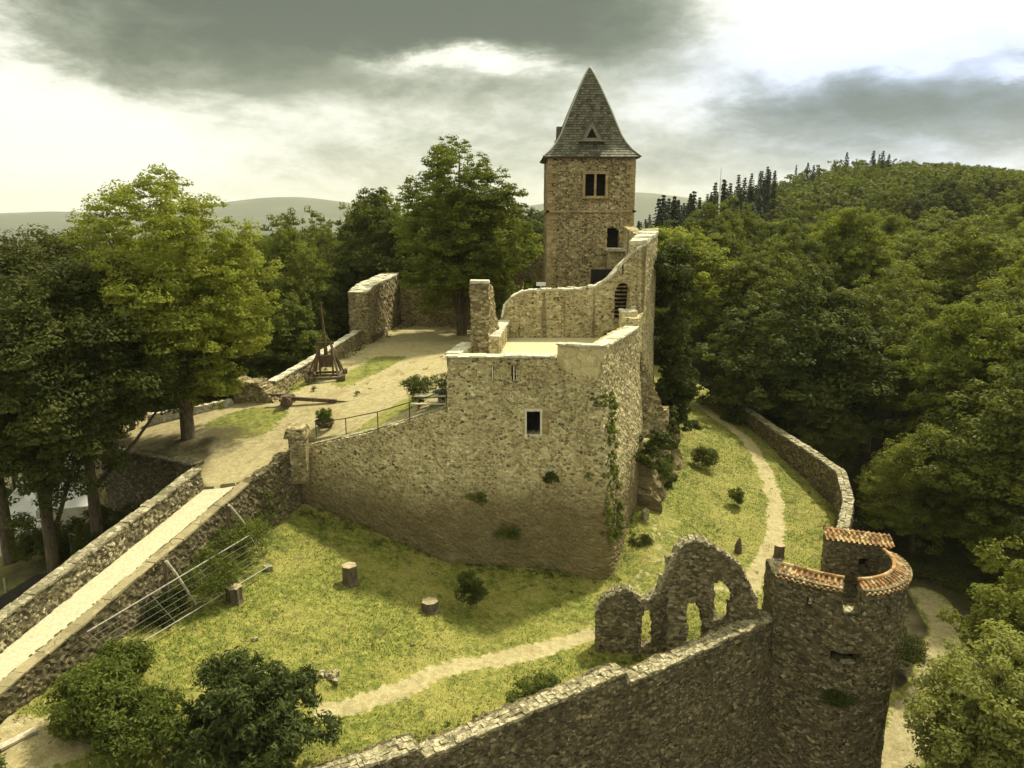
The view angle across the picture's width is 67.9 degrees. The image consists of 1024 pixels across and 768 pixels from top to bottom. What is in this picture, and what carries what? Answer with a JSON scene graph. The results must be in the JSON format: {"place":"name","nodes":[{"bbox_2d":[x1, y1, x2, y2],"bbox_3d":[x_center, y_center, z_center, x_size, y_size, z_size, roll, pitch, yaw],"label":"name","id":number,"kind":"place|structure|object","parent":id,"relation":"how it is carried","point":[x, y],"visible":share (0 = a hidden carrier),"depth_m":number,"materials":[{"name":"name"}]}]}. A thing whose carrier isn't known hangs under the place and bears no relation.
{"place":"outdoors","nodes":[
{"label":"outdoors","id":0,"kind":"place"},
{"bbox_2d":[95,324,515,503],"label":"courtyard ground","id":1,"kind":"structure","parent":0,"point":[235,443],"depth_m":47.17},
{"bbox_2d":[55,163,284,439],"bbox_3d":[-18.843,-3.845,43.029,12.011,16.708,11.383,12,17,42],"label":"broadleaf tree","id":2,"kind":"object","parent":1,"relation":"on","point":[221,308],"visible":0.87,"depth_m":40.63,"materials":[{"name":"green plant"}]},
{"bbox_2d":[147,399,232,425],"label":"kerb wall","id":3,"kind":"structure","parent":1,"relation":"on","point":[158,418],"depth_m":48.52,"materials":[{"name":"stone"}]},
{"bbox_2d":[233,375,279,403],"bbox_3d":[-16.609,1.050,50.055,3.066,2.966,1.627,3,13,11],"label":"wall stub","id":4,"kind":"object","parent":1,"relation":"on","point":[257,390],"depth_m":49.37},
{"bbox_2d":[270,390,347,406],"bbox_3d":[-12.851,0.956,48.621,5.152,0.779,1.918,0,13,0],"label":"ballista","id":5,"kind":"object","parent":1,"relation":"on","point":[287,399],"visible":1,"depth_m":48.39,"materials":[{"name":"wood"}]},
{"bbox_2d":[269,330,360,392],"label":"parapet wall","id":6,"kind":"structure","parent":1,"relation":"on","point":[291,376],"depth_m":55.14,"materials":[{"name":"stone"}]},
{"bbox_2d":[315,407,334,428],"bbox_3d":[-11.080,1.931,44.997,1.200,1.276,1.297,0,13,0],"label":"planter","id":7,"kind":"object","parent":1,"relation":"on","point":[323,414],"visible":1,"depth_m":44.70,"materials":[{"name":"green plant"}]},
{"bbox_2d":[305,303,347,382],"bbox_3d":[-13.143,-3.034,53.401,2.700,5.457,2.712,-2,13,-8],"label":"trebuchet","id":8,"kind":"object","parent":1,"relation":"on","point":[326,359],"visible":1,"depth_m":53.47,"materials":[{"name":"wood"}]},
{"bbox_2d":[348,273,400,343],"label":"stone wall","id":9,"kind":"structure","parent":1,"relation":"on","point":[374,302],"depth_m":67.86,"materials":[{"name":"stone"}]},
{"bbox_2d":[399,371,446,401],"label":"bush","id":10,"kind":"object","parent":1,"relation":"on","point":[415,382],"visible":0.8,"depth_m":43.81,"materials":[{"name":"green plant"}]},
{"bbox_2d":[389,134,533,335],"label":"broadleaf tree","id":11,"kind":"object","parent":1,"relation":"on","point":[464,235],"visible":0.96,"depth_m":65.36,"materials":[{"name":"green plant"}]},
{"bbox_2d":[400,253,542,325],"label":"stone wall","id":12,"kind":"structure","parent":1,"relation":"on","point":[412,316],"depth_m":74.49,"materials":[{"name":"stone"}]},
{"bbox_2d":[539,66,641,287],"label":"keep tower","id":13,"kind":"structure","parent":1,"relation":"on","point":[591,155],"depth_m":60.97,"materials":[{"name":"stone"}]},
{"bbox_2d":[582,171,608,198],"bbox_3d":[6.630,-15.848,60.525,2.100,2.100,0.420,0,13,0],"label":"window","id":14,"kind":"structure","parent":13,"relation":"in","point":[595,173],"depth_m":60.43,"materials":[{"name":"stone"}]},
{"bbox_2d":[0,192,705,256],"bbox_3d":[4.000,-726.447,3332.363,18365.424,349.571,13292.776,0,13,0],"label":"hills","id":15,"kind":"structure","parent":0,"point":[256,210],"depth_m":4515.23,"materials":[{"name":"plant"}]},
{"bbox_2d":[0,402,786,767],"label":"path","id":16,"kind":"structure","parent":0,"point":[38,748],"depth_m":32.41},
{"bbox_2d":[0,727,37,750],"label":"plank","id":17,"kind":"object","parent":16,"relation":"on","point":[18,738],"visible":1,"depth_m":25.01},
{"bbox_2d":[14,365,836,767],"bbox_3d":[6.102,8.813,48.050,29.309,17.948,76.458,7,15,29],"label":"lawn","id":18,"kind":"structure","parent":0,"point":[650,557],"depth_m":36.76,"materials":[{"name":"plant"}]},
{"bbox_2d":[41,646,152,745],"bbox_3d":[-14.052,10.539,25.976,3.520,2.659,3.281,-4,13,-18],"label":"shrub","id":19,"kind":"object","parent":18,"relation":"on","point":[87,690],"visible":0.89,"depth_m":25.21,"materials":[{"name":"green plant"}]},
{"bbox_2d":[84,635,156,677],"bbox_3d":[-14.391,10.480,27.929,2.605,2.108,2.444,0,13,0],"label":"shrub","id":20,"kind":"object","parent":18,"relation":"on","point":[141,656],"visible":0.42,"depth_m":27.86,"materials":[{"name":"green plant"}]},
{"bbox_2d":[80,682,187,767],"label":"shrub","id":21,"kind":"object","parent":18,"relation":"on","point":[138,736],"visible":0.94,"depth_m":24.70,"materials":[{"name":"green plant"}]},
{"bbox_2d":[142,590,193,628],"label":"bush","id":22,"kind":"object","parent":18,"relation":"on","point":[167,602],"visible":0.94,"depth_m":32.29,"materials":[{"name":"green plant"}]},
{"bbox_2d":[87,503,267,644],"bbox_3d":[-14.125,8.305,33.547,1.987,3.607,11.187,5,14,20],"label":"wire fence","id":23,"kind":"object","parent":18,"relation":"on","point":[165,563],"visible":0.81,"depth_m":32.75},
{"bbox_2d":[170,540,242,598],"bbox_3d":[-13.788,8.503,34.504,3.311,2.182,3.482,0,13,0],"label":"bush","id":24,"kind":"object","parent":18,"relation":"on","point":[221,577],"visible":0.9,"depth_m":34.08,"materials":[{"name":"green plant"}]},
{"bbox_2d":[225,583,243,605],"bbox_3d":[-12.654,9.599,34.667,0.839,0.775,0.936,0,13,0],"label":"tree stump","id":25,"kind":"object","parent":18,"relation":"on","point":[234,594],"visible":0.93,"depth_m":34.44,"materials":[{"name":"brown plant"}]},
{"bbox_2d":[211,513,275,568],"bbox_3d":[-13.462,7.563,37.493,3.589,2.260,3.845,0,13,0],"label":"bush","id":26,"kind":"object","parent":18,"relation":"on","point":[243,531],"visible":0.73,"depth_m":37.11,"materials":[{"name":"green plant"}]},
{"bbox_2d":[161,645,345,767],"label":"shrub","id":27,"kind":"object","parent":18,"relation":"on","point":[277,694],"visible":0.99,"depth_m":25.91,"materials":[{"name":"green plant"}]},
{"bbox_2d":[237,448,304,536],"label":"retaining wall","id":28,"kind":"structure","parent":18,"relation":"on","point":[275,474],"depth_m":41.52,"materials":[{"name":"stone"}]},
{"bbox_2d":[284,424,311,485],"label":"gate pillar","id":29,"kind":"structure","parent":28,"relation":"on","point":[300,464],"depth_m":42.54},
{"bbox_2d":[342,562,359,587],"bbox_3d":[-8.059,9.494,37.839,0.910,1.050,0.867,-9,16,-36],"label":"tree stump","id":30,"kind":"object","parent":18,"relation":"on","point":[349,575],"visible":1,"depth_m":37.56,"materials":[{"name":"brown plant"}]},
{"bbox_2d":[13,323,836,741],"bbox_3d":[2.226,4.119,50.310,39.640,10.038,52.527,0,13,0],"label":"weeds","id":31,"kind":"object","parent":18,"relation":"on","point":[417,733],"visible":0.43,"depth_m":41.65,"materials":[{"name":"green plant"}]},
{"bbox_2d":[421,597,440,614],"bbox_3d":[-4.011,10.816,37.082,0.998,0.555,0.976,9,16,36],"label":"tree stump","id":32,"kind":"object","parent":18,"relation":"on","point":[429,605],"visible":1,"depth_m":36.80,"materials":[{"name":"brown plant"}]},
{"bbox_2d":[454,569,489,605],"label":"bush","id":33,"kind":"object","parent":18,"relation":"on","point":[469,584],"visible":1,"depth_m":37.11,"materials":[{"name":"green plant"}]},
{"bbox_2d":[302,226,683,579],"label":"castle","id":34,"kind":"structure","parent":18,"relation":"on","point":[499,435],"depth_m":41.86,"materials":[{"name":"stone"}]},
{"bbox_2d":[584,390,624,543],"bbox_3d":[5.127,4.475,41.827,2.199,8.694,2.973,6,14,23],"label":"climbing plant","id":35,"kind":"object","parent":34,"relation":"attached to","point":[615,535],"visible":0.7,"depth_m":41.62,"materials":[{"name":"green plant"}]},
{"bbox_2d":[633,385,685,488],"bbox_3d":[10.498,3.852,53.485,2.924,4.934,16.316,4,13,16],"label":"ivy","id":36,"kind":"object","parent":34,"relation":"attached to","point":[643,456],"visible":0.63,"depth_m":47.42,"materials":[{"name":"green plant"}]},
{"bbox_2d":[653,241,700,431],"bbox_3d":[12.184,-3.260,57.871,4.136,14.871,10.135,1,13,6],"label":"broadleaf tree","id":37,"kind":"object","parent":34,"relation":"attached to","point":[675,383],"visible":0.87,"depth_m":55.82,"materials":[{"name":"green plant"}]},
{"bbox_2d":[504,668,560,702],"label":"bush","id":38,"kind":"object","parent":18,"relation":"on","point":[540,681],"visible":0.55,"depth_m":30.97,"materials":[{"name":"green plant"}]},
{"bbox_2d":[593,533,763,653],"bbox_3d":[7.745,10.089,34.609,7.950,6.323,2.122,0,13,0],"label":"chapel ruin","id":39,"kind":"object","parent":18,"relation":"on","point":[697,566],"visible":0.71,"depth_m":34.94,"materials":[{"name":"stone"}]},
{"bbox_2d":[689,446,718,468],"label":"bush","id":40,"kind":"object","parent":18,"relation":"on","point":[701,453],"visible":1,"depth_m":55.79,"materials":[{"name":"green plant"}]},
{"bbox_2d":[0,195,1009,767],"bbox_3d":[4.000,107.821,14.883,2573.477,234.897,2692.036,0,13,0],"label":"ground","id":41,"kind":"structure","parent":0,"point":[24,571],"depth_m":54.91,"materials":[{"name":"soil"}]},
{"bbox_2d":[0,481,41,555],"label":"tent","id":42,"kind":"object","parent":41,"relation":"on","point":[23,504],"visible":0.04,"depth_m":51.35,"materials":[{"name":"white fabric"}]},
{"bbox_2d":[0,572,50,609],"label":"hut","id":43,"kind":"object","parent":41,"relation":"on","point":[10,596],"visible":0.18,"depth_m":39.06,"materials":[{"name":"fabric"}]},
{"bbox_2d":[0,228,72,565],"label":"dark tree","id":44,"kind":"object","parent":41,"relation":"on","point":[4,509],"visible":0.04,"depth_m":46.44,"materials":[{"name":"green plant"}]},
{"bbox_2d":[4,518,70,560],"bbox_3d":[-29.249,9.773,47.309,3.858,2.623,3.683,0,13,0],"label":"bush","id":45,"kind":"object","parent":41,"relation":"on","point":[24,542],"visible":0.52,"depth_m":46.41,"materials":[{"name":"green plant"}]},
{"bbox_2d":[33,516,89,562],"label":"bush","id":46,"kind":"object","parent":41,"relation":"on","point":[63,539],"visible":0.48,"depth_m":44.43,"materials":[{"name":"green plant"}]},
{"bbox_2d":[36,454,88,531],"bbox_3d":[-30.722,7.327,53.726,4.017,5.670,5.217,-4,13,-17],"label":"tent","id":47,"kind":"object","parent":41,"relation":"on","point":[75,506],"visible":0.14,"depth_m":51.63,"materials":[{"name":"white fabric"}]},
{"bbox_2d":[0,277,154,572],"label":"dark tree","id":48,"kind":"object","parent":41,"relation":"on","point":[32,455],"visible":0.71,"depth_m":36.03,"materials":[{"name":"green plant"}]},
{"bbox_2d":[3,223,155,384],"bbox_3d":[-29.215,0.107,53.166,14.427,22.346,15.670,-12,17,-42],"label":"dark tree","id":49,"kind":"object","parent":41,"relation":"on","point":[52,240],"visible":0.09,"depth_m":48.98,"materials":[{"name":"green plant"}]},
{"bbox_2d":[68,531,99,556],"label":"bush","id":50,"kind":"object","parent":41,"relation":"on","point":[77,545],"visible":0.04,"depth_m":39.91,"materials":[{"name":"green plant"}]},
{"bbox_2d":[71,501,141,542],"bbox_3d":[-23.006,8.461,43.925,3.861,3.599,3.739,0,13,0],"label":"bush","id":51,"kind":"object","parent":41,"relation":"on","point":[118,515],"visible":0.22,"depth_m":43.21,"materials":[{"name":"green plant"}]},
{"bbox_2d":[0,250,228,541],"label":"dark tree","id":52,"kind":"object","parent":41,"relation":"on","point":[86,277],"visible":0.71,"depth_m":37.23,"materials":[{"name":"green plant"}]},
{"bbox_2d":[94,393,154,436],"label":"bush","id":53,"kind":"object","parent":41,"relation":"on","point":[142,416],"visible":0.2,"depth_m":45.41,"materials":[{"name":"green plant"}]},
{"bbox_2d":[0,467,252,724],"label":"stone bridge","id":54,"kind":"structure","parent":41,"relation":"on","point":[49,621],"depth_m":31.25,"materials":[{"name":"stone"}]},
{"bbox_2d":[101,443,203,524],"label":"retaining wall","id":55,"kind":"structure","parent":41,"relation":"on","point":[149,476],"depth_m":43.63,"materials":[{"name":"stone"}]},
{"bbox_2d":[116,253,271,412],"bbox_3d":[-26.527,-2.341,63.774,13.709,19.879,14.936,-2,13,-11],"label":"broadleaf tree","id":56,"kind":"object","parent":41,"relation":"on","point":[245,361],"visible":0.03,"depth_m":61.56,"materials":[{"name":"green plant"}]},
{"bbox_2d":[240,213,340,371],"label":"broadleaf tree","id":57,"kind":"object","parent":41,"relation":"on","point":[305,291],"visible":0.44,"depth_m":73.46,"materials":[{"name":"green plant"}]},
{"bbox_2d":[252,292,335,379],"bbox_3d":[-17.963,-1.459,63.262,7.099,12.323,6.938,-9,15,-33],"label":"broadleaf tree","id":58,"kind":"object","parent":41,"relation":"on","point":[297,338],"visible":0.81,"depth_m":61.47,"materials":[{"name":"green plant"}]},
{"bbox_2d":[257,213,331,357],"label":"broadleaf tree","id":59,"kind":"object","parent":41,"relation":"on","point":[296,223],"depth_m":93.54,"materials":[{"name":"green plant"}]},
{"bbox_2d":[299,206,339,358],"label":"broadleaf tree","id":60,"kind":"object","parent":41,"relation":"on","point":[320,237],"visible":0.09,"depth_m":112.17,"materials":[{"name":"green plant"}]},
{"bbox_2d":[290,273,349,358],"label":"broadleaf tree","id":61,"kind":"object","parent":41,"relation":"on","point":[336,335],"visible":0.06,"depth_m":87.07,"materials":[{"name":"green plant"}]},
{"bbox_2d":[332,187,403,325],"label":"broadleaf tree","id":62,"kind":"object","parent":41,"relation":"on","point":[339,248],"visible":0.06,"depth_m":87.00,"materials":[{"name":"green plant"}]},
{"bbox_2d":[316,186,450,329],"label":"broadleaf tree","id":63,"kind":"object","parent":41,"relation":"on","point":[362,264],"visible":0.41,"depth_m":78.13,"materials":[{"name":"green plant"}]},
{"bbox_2d":[489,228,542,289],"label":"broadleaf tree","id":64,"kind":"object","parent":41,"relation":"on","point":[534,252],"visible":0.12,"depth_m":85.72,"materials":[{"name":"green plant"}]},
{"bbox_2d":[305,609,771,767],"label":"curtain wall","id":65,"kind":"structure","parent":41,"relation":"on","point":[703,701],"depth_m":31.64,"materials":[{"name":"stone"}]},
{"bbox_2d":[638,225,746,351],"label":"broadleaf tree","id":66,"kind":"object","parent":41,"relation":"on","point":[703,257],"visible":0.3,"depth_m":84.48,"materials":[{"name":"green plant"}]},
{"bbox_2d":[674,201,758,345],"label":"broadleaf tree","id":67,"kind":"object","parent":41,"relation":"on","point":[731,241],"visible":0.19,"depth_m":97.55,"materials":[{"name":"green plant"}]},
{"bbox_2d":[692,193,772,294],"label":"broadleaf tree","id":68,"kind":"object","parent":41,"relation":"on","point":[750,225],"visible":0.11,"depth_m":107.80,"materials":[{"name":"green plant"}]},
{"bbox_2d":[693,234,826,362],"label":"broadleaf tree","id":69,"kind":"object","parent":41,"relation":"on","point":[761,263],"visible":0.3,"depth_m":82.84,"materials":[{"name":"green plant"}]},
{"bbox_2d":[717,347,810,430],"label":"dark tree","id":70,"kind":"object","parent":41,"relation":"on","point":[772,418],"visible":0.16,"depth_m":69.37,"materials":[{"name":"green plant"}]},
{"bbox_2d":[751,210,822,253],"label":"broadleaf tree","id":71,"kind":"object","parent":41,"relation":"on","point":[782,230],"visible":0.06,"depth_m":117.05,"materials":[{"name":"green plant"}]},
{"bbox_2d":[735,219,841,316],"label":"broadleaf tree","id":72,"kind":"object","parent":41,"relation":"on","point":[803,252],"visible":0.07,"depth_m":90.30,"materials":[{"name":"green plant"}]},
{"bbox_2d":[730,405,854,529],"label":"curtain wall","id":73,"kind":"structure","parent":41,"relation":"on","point":[823,475],"depth_m":55.06,"materials":[{"name":"stone"}]},
{"bbox_2d":[692,258,905,439],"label":"broadleaf tree","id":74,"kind":"object","parent":41,"relation":"on","point":[812,344],"visible":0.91,"depth_m":65.75,"materials":[{"name":"green plant"}]},
{"bbox_2d":[797,199,834,229],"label":"broadleaf tree","id":75,"kind":"object","parent":41,"relation":"on","point":[805,217],"visible":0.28,"depth_m":175.47,"materials":[{"name":"green plant"}]},
{"bbox_2d":[775,380,870,471],"bbox_3d":[26.312,6.430,65.451,8.245,13.488,7.968,0,13,0],"label":"dark tree","id":76,"kind":"object","parent":41,"relation":"on","point":[837,444],"visible":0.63,"depth_m":63.25,"materials":[{"name":"green plant"}]},
{"bbox_2d":[642,154,1023,228],"bbox_3d":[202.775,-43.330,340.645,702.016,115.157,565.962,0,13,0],"label":"hill forest","id":77,"kind":"object","parent":41,"relation":"on","point":[857,182],"visible":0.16,"depth_m":245.08,"materials":[{"name":"green plant"}]},
{"bbox_2d":[761,526,912,767],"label":"round tower","id":78,"kind":"structure","parent":41,"relation":"on","point":[838,619],"depth_m":34.66,"materials":[{"name":"stone"}]},
{"bbox_2d":[822,688,857,709],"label":"bush","id":79,"kind":"object","parent":78,"relation":"attached to","point":[846,701],"visible":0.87,"depth_m":33.83,"materials":[{"name":"green plant"}]},
{"bbox_2d":[801,206,901,307],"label":"broadleaf tree","id":80,"kind":"object","parent":41,"relation":"on","point":[859,249],"visible":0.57,"depth_m":93.67,"materials":[{"name":"green plant"}]},
{"bbox_2d":[858,188,897,213],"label":"broadleaf tree","id":81,"kind":"object","parent":41,"relation":"on","point":[887,205],"visible":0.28,"depth_m":186.02,"materials":[{"name":"green plant"}]},
{"bbox_2d":[831,263,944,452],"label":"broadleaf tree","id":82,"kind":"object","parent":41,"relation":"on","point":[901,318],"visible":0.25,"depth_m":73.19,"materials":[{"name":"green plant"}]},
{"bbox_2d":[876,214,915,240],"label":"broadleaf tree","id":83,"kind":"object","parent":41,"relation":"on","point":[890,224],"visible":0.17,"depth_m":128.25,"materials":[{"name":"green plant"}]},
{"bbox_2d":[881,183,913,212],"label":"broadleaf tree","id":84,"kind":"object","parent":41,"relation":"on","point":[895,191],"visible":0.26,"depth_m":190.85,"materials":[{"name":"green plant"}]},
{"bbox_2d":[860,260,954,411],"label":"broadleaf tree","id":85,"kind":"object","parent":41,"relation":"on","point":[932,312],"visible":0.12,"depth_m":80.64,"materials":[{"name":"green plant"}]},
{"bbox_2d":[877,222,945,262],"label":"broadleaf tree","id":86,"kind":"object","parent":41,"relation":"on","point":[906,249],"visible":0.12,"depth_m":109.24,"materials":[{"name":"green plant"}]},
{"bbox_2d":[893,196,931,220],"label":"broadleaf tree","id":87,"kind":"object","parent":41,"relation":"on","point":[915,208],"visible":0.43,"depth_m":174.50,"materials":[{"name":"green plant"}]},
{"bbox_2d":[897,627,932,668],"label":"bush","id":88,"kind":"object","parent":41,"relation":"on","point":[910,648],"visible":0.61,"depth_m":44.95,"materials":[{"name":"green plant"}]},
{"bbox_2d":[853,422,986,556],"bbox_3d":[31.783,8.887,59.453,9.133,12.463,9.987,-7,15,-29],"label":"dark tree","id":89,"kind":"object","parent":41,"relation":"on","point":[910,518],"visible":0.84,"depth_m":57.64,"materials":[{"name":"green plant"}]},
{"bbox_2d":[851,488,1015,694],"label":"undergrowth","id":90,"kind":"object","parent":41,"relation":"on","point":[955,562],"visible":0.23,"depth_m":58.98,"materials":[{"name":"green plant"}]},
{"bbox_2d":[915,214,957,237],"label":"broadleaf tree","id":91,"kind":"object","parent":41,"relation":"on","point":[940,220],"visible":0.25,"depth_m":147.88,"materials":[{"name":"green plant"}]},
{"bbox_2d":[918,206,961,232],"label":"broadleaf tree","id":92,"kind":"object","parent":41,"relation":"on","point":[948,214],"visible":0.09,"depth_m":154.57,"materials":[{"name":"green plant"}]},
{"bbox_2d":[927,177,961,195],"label":"broadleaf tree","id":93,"kind":"object","parent":41,"relation":"on","point":[939,188],"visible":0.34,"depth_m":202.10,"materials":[{"name":"green plant"}]},
{"bbox_2d":[873,301,1023,464],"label":"broadleaf tree","id":94,"kind":"object","parent":41,"relation":"on","point":[966,358],"visible":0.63,"depth_m":63.12,"materials":[{"name":"green plant"}]},
{"bbox_2d":[930,188,977,232],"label":"broadleaf tree","id":95,"kind":"object","parent":41,"relation":"on","point":[963,207],"visible":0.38,"depth_m":159.17,"materials":[{"name":"green plant"}]},
{"bbox_2d":[900,215,1023,388],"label":"broadleaf tree","id":96,"kind":"object","parent":41,"relation":"on","point":[968,278],"visible":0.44,"depth_m":84.27,"materials":[{"name":"green plant"}]},
{"bbox_2d":[902,618,1023,767],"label":"broadleaf tree","id":97,"kind":"object","parent":41,"relation":"on","point":[977,718],"visible":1,"depth_m":31.14,"materials":[{"name":"green plant"}]},
{"bbox_2d":[903,333,1023,570],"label":"broadleaf tree","id":98,"kind":"object","parent":41,"relation":"on","point":[1009,421],"visible":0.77,"depth_m":54.23,"materials":[{"name":"green plant"}]},
{"bbox_2d":[919,278,1023,378],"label":"broadleaf tree","id":99,"kind":"object","parent":41,"relation":"on","point":[998,296],"visible":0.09,"depth_m":71.39,"materials":[{"name":"green plant"}]},
{"bbox_2d":[935,535,1023,695],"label":"broadleaf tree","id":100,"kind":"object","parent":41,"relation":"on","point":[1009,607],"visible":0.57,"depth_m":38.95,"materials":[{"name":"green plant"}]},
{"bbox_2d":[944,434,1023,588],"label":"dark tree","id":101,"kind":"object","parent":41,"relation":"on","point":[1000,531],"visible":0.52,"depth_m":53.31,"materials":[{"name":"green plant"}]},
{"bbox_2d":[968,195,1010,224],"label":"broadleaf tree","id":102,"kind":"object","parent":41,"relation":"on","point":[985,204],"visible":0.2,"depth_m":161.20,"materials":[{"name":"green plant"}]},
{"bbox_2d":[976,256,1023,302],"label":"broadleaf tree","id":103,"kind":"object","parent":41,"relation":"on","point":[995,283],"visible":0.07,"depth_m":78.29,"materials":[{"name":"green plant"}]},
{"bbox_2d":[981,180,1021,212],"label":"broadleaf tree","id":104,"kind":"object","parent":41,"relation":"on","point":[1002,187],"visible":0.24,"depth_m":175.09,"materials":[{"name":"green plant"}]},
{"bbox_2d":[985,202,1023,232],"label":"broadleaf tree","id":105,"kind":"object","parent":41,"relation":"on","point":[1016,212],"visible":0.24,"depth_m":138.97,"materials":[{"name":"green plant"}]},
{"bbox_2d":[0,0,1023,212],"label":"sky","id":106,"kind":"structure","parent":0,"point":[333,100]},
{"bbox_2d":[881,587,966,767],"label":"road","id":107,"kind":"structure","parent":0,"point":[898,750],"depth_m":44.74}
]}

